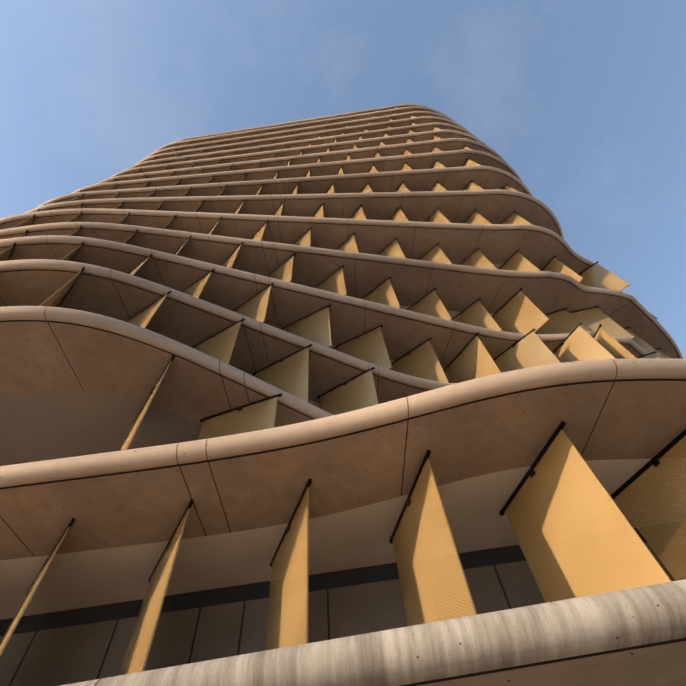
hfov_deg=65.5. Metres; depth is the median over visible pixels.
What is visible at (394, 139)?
floor slab
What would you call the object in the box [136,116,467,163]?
floor slab
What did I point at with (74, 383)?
floor slab
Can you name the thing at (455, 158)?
floor slab
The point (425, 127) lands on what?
floor slab
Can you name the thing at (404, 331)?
floor slab
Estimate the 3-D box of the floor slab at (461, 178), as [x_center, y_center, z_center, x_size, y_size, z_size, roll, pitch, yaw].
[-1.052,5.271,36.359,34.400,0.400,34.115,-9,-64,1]
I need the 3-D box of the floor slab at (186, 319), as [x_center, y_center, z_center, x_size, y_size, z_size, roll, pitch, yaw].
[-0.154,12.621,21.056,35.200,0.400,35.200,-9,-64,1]
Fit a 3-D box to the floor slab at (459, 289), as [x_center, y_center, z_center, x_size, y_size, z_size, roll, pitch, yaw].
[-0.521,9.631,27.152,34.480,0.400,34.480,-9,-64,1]
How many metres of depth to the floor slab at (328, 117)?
52.96 m
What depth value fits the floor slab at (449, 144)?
35.13 m
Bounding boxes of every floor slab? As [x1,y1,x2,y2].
[0,208,621,291]
[0,222,682,358]
[0,235,647,380]
[0,259,455,414]
[0,306,332,465]
[0,358,685,619]
[23,189,563,238]
[36,165,531,207]
[72,150,521,192]
[96,138,505,183]
[109,130,486,177]
[125,123,476,169]
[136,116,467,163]
[144,111,456,158]
[151,106,450,153]
[172,104,431,142]
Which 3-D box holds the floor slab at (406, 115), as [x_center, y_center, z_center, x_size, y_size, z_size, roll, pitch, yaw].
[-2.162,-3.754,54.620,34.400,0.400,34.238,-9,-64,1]
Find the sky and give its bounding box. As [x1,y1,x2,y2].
[0,0,685,358]
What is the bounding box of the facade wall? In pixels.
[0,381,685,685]
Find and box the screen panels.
[0,107,685,674]
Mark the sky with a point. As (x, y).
(585, 100)
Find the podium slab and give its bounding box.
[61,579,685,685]
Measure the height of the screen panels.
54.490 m
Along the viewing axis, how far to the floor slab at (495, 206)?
26.51 m
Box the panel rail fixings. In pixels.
[8,108,685,594]
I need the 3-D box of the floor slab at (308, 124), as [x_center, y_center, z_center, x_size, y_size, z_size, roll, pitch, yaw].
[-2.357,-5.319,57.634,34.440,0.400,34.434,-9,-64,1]

